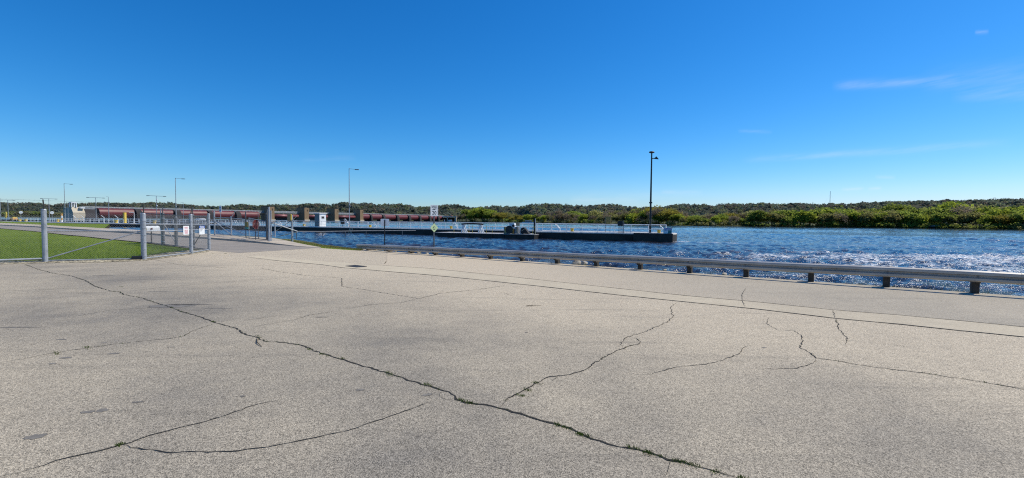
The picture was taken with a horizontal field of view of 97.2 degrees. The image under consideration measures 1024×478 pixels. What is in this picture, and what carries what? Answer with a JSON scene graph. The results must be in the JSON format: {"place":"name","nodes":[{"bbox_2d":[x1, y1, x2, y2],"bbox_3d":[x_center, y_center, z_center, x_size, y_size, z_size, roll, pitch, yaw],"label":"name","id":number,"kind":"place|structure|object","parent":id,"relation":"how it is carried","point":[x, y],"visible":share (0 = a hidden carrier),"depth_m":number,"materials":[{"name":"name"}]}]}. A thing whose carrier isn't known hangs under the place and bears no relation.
{"place":"outdoors","nodes":[
{"label":"outdoors","id":0,"kind":"place"},
{"bbox_2d":[0,223,316,246],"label":"pavement","id":1,"kind":"structure","parent":0,"point":[275,240],"depth_m":35.00,"materials":[{"name":"concrete"}]},
{"bbox_2d":[252,220,257,239],"bbox_3d":[-18.388,-0.668,32.349,0.085,1.435,0.673,1,2,10],"label":"stop sign","id":2,"kind":"object","parent":1,"relation":"on","point":[255,224],"visible":1,"depth_m":32.29,"materials":[{"name":"metal"}]},
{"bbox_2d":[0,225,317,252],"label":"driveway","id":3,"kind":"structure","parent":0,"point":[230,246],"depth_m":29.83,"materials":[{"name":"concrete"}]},
{"bbox_2d":[0,221,360,263],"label":"ground","id":4,"kind":"structure","parent":0,"point":[38,234],"depth_m":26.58,"materials":[{"name":"green plant"}]},
{"bbox_2d":[0,199,210,262],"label":"chain link fence","id":5,"kind":"object","parent":4,"relation":"on","point":[45,239],"visible":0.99,"depth_m":18.70,"materials":[{"name":"metal"}]},
{"bbox_2d":[183,226,188,234],"bbox_3d":[-15.861,-0.429,21.964,0.009,0.424,0.442,0,2,-5],"label":"notice sign","id":6,"kind":"object","parent":5,"relation":"attached to","point":[185,230],"visible":1,"depth_m":21.91,"materials":[{"name":"white metal"}]},
{"bbox_2d":[199,226,204,234],"bbox_3d":[-16.210,-0.475,23.595,0.013,0.468,0.710,0,2,-15],"label":"notice sign","id":7,"kind":"object","parent":5,"relation":"attached to","point":[201,229],"visible":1,"depth_m":23.53,"materials":[{"name":"white metal"}]},
{"bbox_2d":[146,226,159,241],"bbox_3d":[-22.385,-0.191,28.019,0.365,1.272,0.853,1,2,15],"label":"sign","id":8,"kind":"object","parent":4,"relation":"on","point":[147,227],"visible":0.28,"depth_m":28.00,"materials":[{"name":"white metal"}]},
{"bbox_2d":[2,225,320,247],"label":"kerb","id":9,"kind":"structure","parent":4,"relation":"on","point":[239,240],"depth_m":33.12,"materials":[{"name":"concrete"}]},
{"bbox_2d":[141,206,206,249],"bbox_3d":[-19.735,-0.599,26.401,7.411,2.762,0.304,2,3,28],"label":"chain link fence","id":10,"kind":"object","parent":4,"relation":"on","point":[162,217],"visible":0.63,"depth_m":26.49,"materials":[{"name":"metal"}]},
{"bbox_2d":[144,250,208,260],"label":"gravel verge","id":11,"kind":"structure","parent":4,"relation":"on","point":[177,252],"depth_m":21.58,"materials":[{"name":"grey gravel"}]},
{"bbox_2d":[213,211,244,237],"bbox_3d":[-21.484,-1.091,34.785,5.166,2.182,0.668,2,3,34],"label":"chain link fence","id":12,"kind":"object","parent":4,"relation":"on","point":[225,226],"visible":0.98,"depth_m":35.25,"materials":[{"name":"metal"}]},
{"bbox_2d":[267,207,296,241],"bbox_3d":[-16.975,-1.035,33.821,1.867,2.578,4.637,0,2,-16],"label":"chain link fence","id":13,"kind":"object","parent":4,"relation":"on","point":[270,222],"visible":0.93,"depth_m":32.06,"materials":[{"name":"metal"}]},
{"bbox_2d":[245,212,266,239],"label":"pedestrian gate","id":14,"kind":"structure","parent":13,"relation":"attached to","point":[247,224],"depth_m":32.48,"materials":[{"name":"metal"}]},
{"bbox_2d":[4,221,676,241],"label":"lock guide wall","id":15,"kind":"structure","parent":4,"relation":"on","point":[639,236],"depth_m":67.74,"materials":[{"name":"concrete"}]},
{"bbox_2d":[314,213,326,225],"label":"guard hut","id":16,"kind":"object","parent":15,"relation":"on","point":[320,219],"visible":0.84,"depth_m":83.61,"materials":[{"name":"white paint"}]},
{"bbox_2d":[16,218,666,232],"bbox_3d":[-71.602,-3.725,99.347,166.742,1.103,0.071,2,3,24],"label":"railing","id":17,"kind":"object","parent":15,"relation":"on","point":[357,224],"visible":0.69,"depth_m":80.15,"materials":[{"name":"metal"}]},
{"bbox_2d":[349,169,358,226],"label":"lamp post","id":18,"kind":"object","parent":15,"relation":"on","point":[349,200],"visible":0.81,"depth_m":81.21,"materials":[{"name":"metal"}]},
{"bbox_2d":[537,223,662,232],"bbox_3d":[11.039,-1.358,58.011,16.708,1.103,0.071,2,3,24],"label":"railing","id":19,"kind":"object","parent":15,"relation":"on","point":[594,228],"visible":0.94,"depth_m":58.05,"materials":[{"name":"metal"}]},
{"bbox_2d":[605,217,610,231],"bbox_3d":[12.675,-1.915,59.603,0.750,2.112,0.134,1,2,17],"label":"sign board","id":20,"kind":"object","parent":15,"relation":"on","point":[607,220],"visible":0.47,"depth_m":59.59,"materials":[{"name":"metal"}]},
{"bbox_2d":[618,220,623,232],"bbox_3d":[13.709,-1.394,56.755,0.750,1.923,0.400,2,3,24],"label":"control cabinet","id":21,"kind":"object","parent":15,"relation":"on","point":[621,223],"visible":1,"depth_m":56.60,"materials":[{"name":"metal"}]},
{"bbox_2d":[649,151,657,232],"bbox_3d":[17.427,-5.744,55.798,1.210,10.153,0.576,0,2,0],"label":"lamp post","id":22,"kind":"object","parent":15,"relation":"on","point":[651,152],"visible":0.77,"depth_m":55.72,"materials":[{"name":"black metal"}]},
{"bbox_2d":[663,228,671,233],"bbox_3d":[18.710,-0.442,54.261,0.976,1.705,0.075,2,3,24],"label":"gauge board","id":23,"kind":"object","parent":15,"relation":"attached to","point":[667,230],"visible":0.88,"depth_m":54.23,"materials":[{"name":"metal"}]},
{"bbox_2d":[381,219,388,250],"bbox_3d":[-7.798,-0.097,27.673,0.504,2.278,0.059,0,2,-7],"label":"blank sign","id":24,"kind":"object","parent":4,"relation":"on","point":[384,222],"visible":0.93,"depth_m":27.65,"materials":[{"name":"white metal"}]},
{"bbox_2d":[430,205,437,254],"bbox_3d":[-4.355,-0.309,25.208,0.489,3.175,0.051,-1,3,-38],"label":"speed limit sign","id":25,"kind":"object","parent":4,"relation":"on","point":[434,213],"visible":0.98,"depth_m":25.18,"materials":[{"name":"metal"}]},
{"bbox_2d":[281,239,989,293],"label":"verge grass","id":26,"kind":"structure","parent":4,"relation":"on","point":[328,246],"depth_m":29.31,"materials":[{"name":"green plant"}]},
{"bbox_2d":[356,244,1023,293],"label":"guardrail","id":27,"kind":"object","parent":4,"relation":"on","point":[975,279],"visible":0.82,"depth_m":15.45,"materials":[{"name":"metal"}]},
{"bbox_2d":[107,224,350,248],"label":"river bank","id":28,"kind":"structure","parent":0,"point":[109,225],"depth_m":46.14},
{"bbox_2d":[1,204,1018,223],"bbox_3d":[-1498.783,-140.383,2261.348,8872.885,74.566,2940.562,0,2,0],"label":"hills","id":29,"kind":"structure","parent":0,"point":[401,211],"depth_m":1450.46,"materials":[{"name":"green plant"}]},
{"bbox_2d":[0,198,1023,224],"bbox_3d":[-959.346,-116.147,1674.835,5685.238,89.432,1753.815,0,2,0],"label":"hill forest","id":30,"kind":"object","parent":29,"relation":"on","point":[537,209],"visible":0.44,"depth_m":1409.87,"materials":[{"name":"green plant"}]},
{"bbox_2d":[0,228,1023,477],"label":"parking area","id":31,"kind":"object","parent":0,"point":[216,390],"visible":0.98,"depth_m":4.99,"materials":[{"name":"concrete"}]},
{"bbox_2d":[0,259,143,263],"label":"gravel strip","id":32,"kind":"object","parent":31,"relation":"on","point":[72,261],"visible":0.88,"depth_m":17.63,"materials":[{"name":"grey gravel"}]},
{"bbox_2d":[15,249,998,477],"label":"weeds","id":33,"kind":"object","parent":31,"relation":"on","point":[579,433],"visible":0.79,"depth_m":4.35,"materials":[{"name":"green plant"}]},
{"bbox_2d":[249,256,1023,336],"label":"gutter strip","id":34,"kind":"object","parent":31,"relation":"on","point":[953,324],"visible":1,"depth_m":10.55,"materials":[{"name":"concrete"}]},
{"bbox_2d":[0,0,1023,207],"label":"sky","id":35,"kind":"structure","parent":0,"point":[471,103],"materials":[{"name":"blue"}]},
{"bbox_2d":[1,217,1023,295],"bbox_3d":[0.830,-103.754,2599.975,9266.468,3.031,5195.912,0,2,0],"label":"river water","id":36,"kind":"structure","parent":0,"point":[996,250],"depth_m":43.93,"materials":[{"name":"blue liquid"}]},
{"bbox_2d":[63,202,443,220],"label":"river dam","id":37,"kind":"structure","parent":36,"relation":"in","point":[302,213],"depth_m":447.84,"materials":[{"name":"concrete"}]},
{"bbox_2d":[296,230,415,237],"bbox_3d":[-21.311,-0.225,63.374,1.339,2.080,18.860,2,3,38],"label":"pipe barrier","id":38,"kind":"object","parent":36,"relation":"in","point":[346,231],"visible":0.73,"depth_m":61.65,"materials":[{"name":"metal"}]},
{"bbox_2d":[435,225,539,238],"bbox_3d":[-3.291,-0.951,64.192,15.624,2.352,4.100,2,3,24],"label":"work barge","id":39,"kind":"object","parent":36,"relation":"on","point":[472,234],"visible":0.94,"depth_m":62.24,"materials":[{"name":"black metal"}]},
{"bbox_2d":[461,223,483,232],"bbox_3d":[-5.646,-1.589,64.407,3.623,1.419,0.600,2,3,24],"label":"trestle bench","id":40,"kind":"object","parent":39,"relation":"on","point":[480,225],"visible":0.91,"depth_m":64.24,"materials":[{"name":"white metal"}]},
{"bbox_2d":[505,223,519,233],"bbox_3d":[0.069,-1.442,61.425,1.868,1.476,0.749,2,3,24],"label":"deck winch","id":41,"kind":"object","parent":39,"relation":"on","point":[511,228],"visible":0.99,"depth_m":61.23,"materials":[{"name":"metal"}]},
{"bbox_2d":[520,227,529,233],"bbox_3d":[1.752,-1.111,60.694,1.413,0.889,0.620,2,3,24],"label":"hose reel","id":42,"kind":"object","parent":39,"relation":"on","point":[524,230],"visible":0.95,"depth_m":60.47,"materials":[{"name":"black rubber"}]},
{"bbox_2d":[38,217,1023,229],"bbox_3d":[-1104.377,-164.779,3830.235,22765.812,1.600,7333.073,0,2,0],"label":"shore","id":43,"kind":"structure","parent":0,"point":[680,224],"depth_m":291.21,"materials":[{"name":"grey stone"}]},
{"bbox_2d":[442,216,456,220],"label":"storage shed","id":44,"kind":"structure","parent":43,"relation":"on","point":[452,219],"depth_m":790.56,"materials":[{"name":"grey metal"}]},
{"bbox_2d":[467,208,478,219],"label":"spring tree","id":45,"kind":"object","parent":43,"relation":"on","point":[472,212],"visible":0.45,"depth_m":746.60,"materials":[{"name":"green plant"}]},
{"bbox_2d":[474,207,489,219],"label":"spring tree","id":46,"kind":"object","parent":43,"relation":"on","point":[481,211],"visible":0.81,"depth_m":727.40,"materials":[{"name":"green plant"}]},
{"bbox_2d":[548,210,563,220],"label":"bare tree","id":47,"kind":"object","parent":43,"relation":"on","point":[558,213],"visible":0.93,"depth_m":555.71,"materials":[{"name":"green plant"}]},
{"bbox_2d":[617,213,626,220],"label":"budding tree","id":48,"kind":"object","parent":43,"relation":"on","point":[622,217],"visible":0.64,"depth_m":397.22,"materials":[{"name":"green plant"}]},
{"bbox_2d":[626,213,640,223],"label":"spring tree","id":49,"kind":"object","parent":43,"relation":"on","point":[630,217],"visible":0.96,"depth_m":371.23,"materials":[{"name":"green plant"}]},
{"bbox_2d":[647,207,668,223],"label":"bare tree","id":50,"kind":"object","parent":43,"relation":"on","point":[656,211],"visible":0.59,"depth_m":334.85,"materials":[{"name":"grey plant"}]},
{"bbox_2d":[651,213,667,221],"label":"spring tree","id":51,"kind":"object","parent":43,"relation":"on","point":[654,217],"visible":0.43,"depth_m":334.69,"materials":[{"name":"green plant"}]},
{"bbox_2d":[657,210,674,221],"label":"golden tree","id":52,"kind":"object","parent":43,"relation":"on","point":[664,215],"visible":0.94,"depth_m":322.66,"materials":[{"name":"green plant"}]},
{"bbox_2d":[667,214,680,224],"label":"spring tree","id":53,"kind":"object","parent":43,"relation":"on","point":[674,217],"visible":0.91,"depth_m":314.52,"materials":[{"name":"green plant"}]},
{"bbox_2d":[710,216,722,224],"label":"spring tree","id":54,"kind":"object","parent":43,"relation":"on","point":[716,220],"visible":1,"depth_m":292.32,"materials":[{"name":"green plant"}]},
{"bbox_2d":[723,220,735,224],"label":"bush","id":55,"kind":"object","parent":43,"relation":"on","point":[728,223],"visible":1,"depth_m":291.17,"materials":[{"name":"green plant"}]},
{"bbox_2d":[727,215,739,222],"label":"bare tree","id":56,"kind":"object","parent":43,"relation":"on","point":[735,217],"visible":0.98,"depth_m":291.29,"materials":[{"name":"grey plant"}]},
{"bbox_2d":[737,221,769,225],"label":"bush","id":57,"kind":"object","parent":43,"relation":"on","point":[751,223],"visible":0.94,"depth_m":284.28,"materials":[{"name":"green plant"}]},
{"bbox_2d":[746,210,767,224],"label":"leafy tree","id":58,"kind":"object","parent":43,"relation":"on","point":[757,215],"visible":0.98,"depth_m":286.55,"materials":[{"name":"green plant"}]},
{"bbox_2d":[758,215,776,222],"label":"golden tree","id":59,"kind":"object","parent":43,"relation":"on","point":[768,219],"visible":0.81,"depth_m":286.02,"materials":[{"name":"green plant"}]},
{"bbox_2d":[766,211,780,225],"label":"budding tree","id":60,"kind":"object","parent":43,"relation":"on","point":[772,214],"visible":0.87,"depth_m":283.88,"materials":[{"name":"green plant"}]},
{"bbox_2d":[770,210,789,221],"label":"leafy tree","id":61,"kind":"object","parent":43,"relation":"on","point":[779,212],"visible":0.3,"depth_m":293.96,"materials":[{"name":"green plant"}]},
{"bbox_2d":[773,221,797,225],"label":"bush","id":62,"kind":"object","parent":43,"relation":"on","point":[784,223],"visible":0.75,"depth_m":280.04,"materials":[{"name":"green plant"}]},
{"bbox_2d":[779,216,794,223],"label":"leafy tree","id":63,"kind":"object","parent":43,"relation":"on","point":[788,219],"visible":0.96,"depth_m":279.89,"materials":[{"name":"green plant"}]},
{"bbox_2d":[783,209,797,216],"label":"leafy tree","id":64,"kind":"object","parent":43,"relation":"on","point":[788,213],"visible":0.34,"depth_m":292.14,"materials":[{"name":"green plant"}]},
{"bbox_2d":[792,210,820,224],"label":"spring tree","id":65,"kind":"object","parent":43,"relation":"on","point":[805,216],"visible":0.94,"depth_m":276.94,"materials":[{"name":"green plant"}]},
{"bbox_2d":[811,209,826,224],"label":"leafy tree","id":66,"kind":"object","parent":43,"relation":"on","point":[819,212],"visible":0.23,"depth_m":288.27,"materials":[{"name":"green plant"}]},
{"bbox_2d":[814,215,826,225],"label":"budding tree","id":67,"kind":"object","parent":43,"relation":"on","point":[820,219],"visible":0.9,"depth_m":275.72,"materials":[{"name":"green plant"}]},
{"bbox_2d":[810,205,843,210],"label":"leafy tree","id":68,"kind":"object","parent":43,"relation":"on","point":[830,209],"visible":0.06,"depth_m":304.60,"materials":[{"name":"green plant"}]},
{"bbox_2d":[818,212,838,222],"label":"budding tree","id":69,"kind":"object","parent":43,"relation":"on","point":[829,218],"visible":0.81,"depth_m":273.76,"materials":[{"name":"green plant"}]},
{"bbox_2d":[822,208,841,213],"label":"spring tree","id":70,"kind":"object","parent":43,"relation":"on","point":[829,211],"visible":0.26,"depth_m":285.10,"materials":[{"name":"green plant"}]},
{"bbox_2d":[814,220,850,226],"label":"bush","id":71,"kind":"object","parent":43,"relation":"on","point":[833,223],"visible":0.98,"depth_m":274.33,"materials":[{"name":"green plant"}]},
{"bbox_2d":[828,211,848,222],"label":"bare tree","id":72,"kind":"object","parent":43,"relation":"on","point":[843,215],"visible":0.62,"depth_m":272.37,"materials":[{"name":"grey plant"}]},
{"bbox_2d":[838,208,859,213],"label":"leafy tree","id":73,"kind":"object","parent":43,"relation":"on","point":[849,210],"visible":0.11,"depth_m":285.31,"materials":[{"name":"green plant"}]},
{"bbox_2d":[838,211,863,221],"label":"spring tree","id":74,"kind":"object","parent":43,"relation":"on","point":[854,215],"visible":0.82,"depth_m":273.17,"materials":[{"name":"green plant"}]},
{"bbox_2d":[842,221,877,226],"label":"bush","id":75,"kind":"object","parent":43,"relation":"on","point":[861,225],"visible":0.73,"depth_m":271.30,"materials":[{"name":"green plant"}]},
{"bbox_2d":[856,211,875,226],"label":"budding tree","id":76,"kind":"object","parent":43,"relation":"on","point":[867,217],"visible":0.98,"depth_m":266.67,"materials":[{"name":"green plant"}]},
{"bbox_2d":[872,213,882,222],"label":"leafy tree","id":77,"kind":"object","parent":43,"relation":"on","point":[877,217],"visible":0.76,"depth_m":264.66,"materials":[{"name":"green plant"}]},
{"bbox_2d":[855,220,900,226],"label":"bush","id":78,"kind":"object","parent":43,"relation":"on","point":[883,224],"visible":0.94,"depth_m":260.19,"materials":[{"name":"green plant"}]},
{"bbox_2d":[880,210,905,222],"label":"budding tree","id":79,"kind":"object","parent":43,"relation":"on","point":[895,217],"visible":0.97,"depth_m":258.43,"materials":[{"name":"green plant"}]},
{"bbox_2d":[874,202,915,211],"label":"leafy tree","id":80,"kind":"object","parent":43,"relation":"on","point":[894,207],"visible":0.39,"depth_m":282.86,"materials":[{"name":"green plant"}]},
{"bbox_2d":[898,215,915,223],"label":"spring tree","id":81,"kind":"object","parent":43,"relation":"on","point":[905,220],"visible":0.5,"depth_m":255.71,"materials":[{"name":"green plant"}]},
{"bbox_2d":[897,223,928,227],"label":"bush","id":82,"kind":"object","parent":43,"relation":"on","point":[910,225],"visible":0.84,"depth_m":251.21,"materials":[{"name":"green plant"}]},
{"bbox_2d":[903,207,923,212],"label":"leafy tree","id":83,"kind":"object","parent":43,"relation":"on","point":[913,210],"visible":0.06,"depth_m":266.22,"materials":[{"name":"green plant"}]},
{"bbox_2d":[904,211,930,223],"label":"leafy tree","id":84,"kind":"object","parent":43,"relation":"on","point":[913,218],"visible":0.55,"depth_m":252.97,"materials":[{"name":"green plant"}]},
{"bbox_2d":[914,214,931,227],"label":"spring tree","id":85,"kind":"object","parent":43,"relation":"on","point":[923,219],"visible":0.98,"depth_m":247.36,"materials":[{"name":"green plant"}]},
{"bbox_2d":[913,222,940,227],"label":"bush","id":86,"kind":"object","parent":43,"relation":"on","point":[921,225],"visible":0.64,"depth_m":243.39,"materials":[{"name":"green plant"}]},
{"bbox_2d":[921,222,948,227],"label":"bush","id":87,"kind":"object","parent":43,"relation":"on","point":[942,224],"visible":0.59,"depth_m":243.33,"materials":[{"name":"green plant"}]},
{"bbox_2d":[923,205,961,223],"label":"leafy tree","id":88,"kind":"object","parent":43,"relation":"on","point":[937,210],"visible":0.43,"depth_m":252.23,"materials":[{"name":"green plant"}]},
{"bbox_2d":[928,212,957,227],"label":"leafy tree","id":89,"kind":"object","parent":43,"relation":"on","point":[937,217],"visible":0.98,"depth_m":241.51,"materials":[{"name":"green plant"}]},
{"bbox_2d":[931,201,973,223],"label":"spring tree","id":90,"kind":"object","parent":43,"relation":"on","point":[947,203],"visible":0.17,"depth_m":268.07,"materials":[{"name":"green plant"}]},
{"bbox_2d":[940,224,968,227],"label":"bush","id":91,"kind":"object","parent":43,"relation":"on","point":[957,226],"visible":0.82,"depth_m":236.53,"materials":[{"name":"green plant"}]},
{"bbox_2d":[949,204,977,223],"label":"bare tree","id":92,"kind":"object","parent":43,"relation":"on","point":[963,210],"visible":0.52,"depth_m":246.50,"materials":[{"name":"grey plant"}]},
{"bbox_2d":[957,211,981,224],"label":"budding tree","id":93,"kind":"object","parent":43,"relation":"on","point":[965,217],"visible":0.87,"depth_m":237.37,"materials":[{"name":"green plant"}]},
{"bbox_2d":[969,212,985,221],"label":"budding tree","id":94,"kind":"object","parent":43,"relation":"on","point":[975,220],"visible":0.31,"depth_m":234.52,"materials":[{"name":"green plant"}]},
{"bbox_2d":[977,213,997,225],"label":"spring tree","id":95,"kind":"object","parent":43,"relation":"on","point":[982,219],"visible":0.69,"depth_m":225.38,"materials":[{"name":"green plant"}]},
{"bbox_2d":[971,206,1009,223],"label":"spring tree","id":96,"kind":"object","parent":43,"relation":"on","point":[983,209],"visible":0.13,"depth_m":239.04,"materials":[{"name":"green plant"}]},
{"bbox_2d":[969,222,1021,228],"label":"bush","id":97,"kind":"object","parent":43,"relation":"on","point":[1004,225],"visible":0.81,"depth_m":217.78,"materials":[{"name":"green plant"}]},
{"bbox_2d":[978,208,1015,222],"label":"spring tree","id":98,"kind":"object","parent":43,"relation":"on","point":[993,211],"visible":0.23,"depth_m":232.33,"materials":[{"name":"green plant"}]},
{"bbox_2d":[990,209,1011,223],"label":"spring tree","id":99,"kind":"object","parent":43,"relation":"on","point":[1006,210],"visible":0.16,"depth_m":230.54,"materials":[{"name":"green plant"}]},
{"bbox_2d":[985,214,1018,223],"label":"golden tree","id":100,"kind":"object","parent":43,"relation":"on","point":[1001,218],"visible":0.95,"depth_m":218.96,"materials":[{"name":"green plant"}]},
{"bbox_2d":[1006,211,1023,224],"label":"leafy tree","id":101,"kind":"object","parent":43,"relation":"on","point":[1019,217],"visible":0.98,"depth_m":215.10,"materials":[{"name":"green plant"}]},
{"bbox_2d":[659,208,684,221],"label":"golden tree","id":102,"kind":"object","parent":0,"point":[671,209],"visible":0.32,"depth_m":327.99,"materials":[{"name":"green plant"}]},
{"bbox_2d":[383,252,1023,326],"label":"river lane","id":103,"kind":"structure","parent":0,"point":[982,307],"depth_m":12.80,"materials":[{"name":"grey concrete"}]},
{"label":"river bed","id":104,"kind":"structure","parent":0,"visible":0},
{"bbox_2d":[1,219,213,223],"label":"lock river wall","id":105,"kind":"structure","parent":104,"relation":"on","point":[101,221],"depth_m":174.24,"materials":[{"name":"concrete"}]},
{"bbox_2d":[8,217,194,221],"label":"railing","id":106,"kind":"object","parent":105,"relation":"on","point":[95,219],"visible":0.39,"depth_m":173.42,"materials":[{"name":"metal"}]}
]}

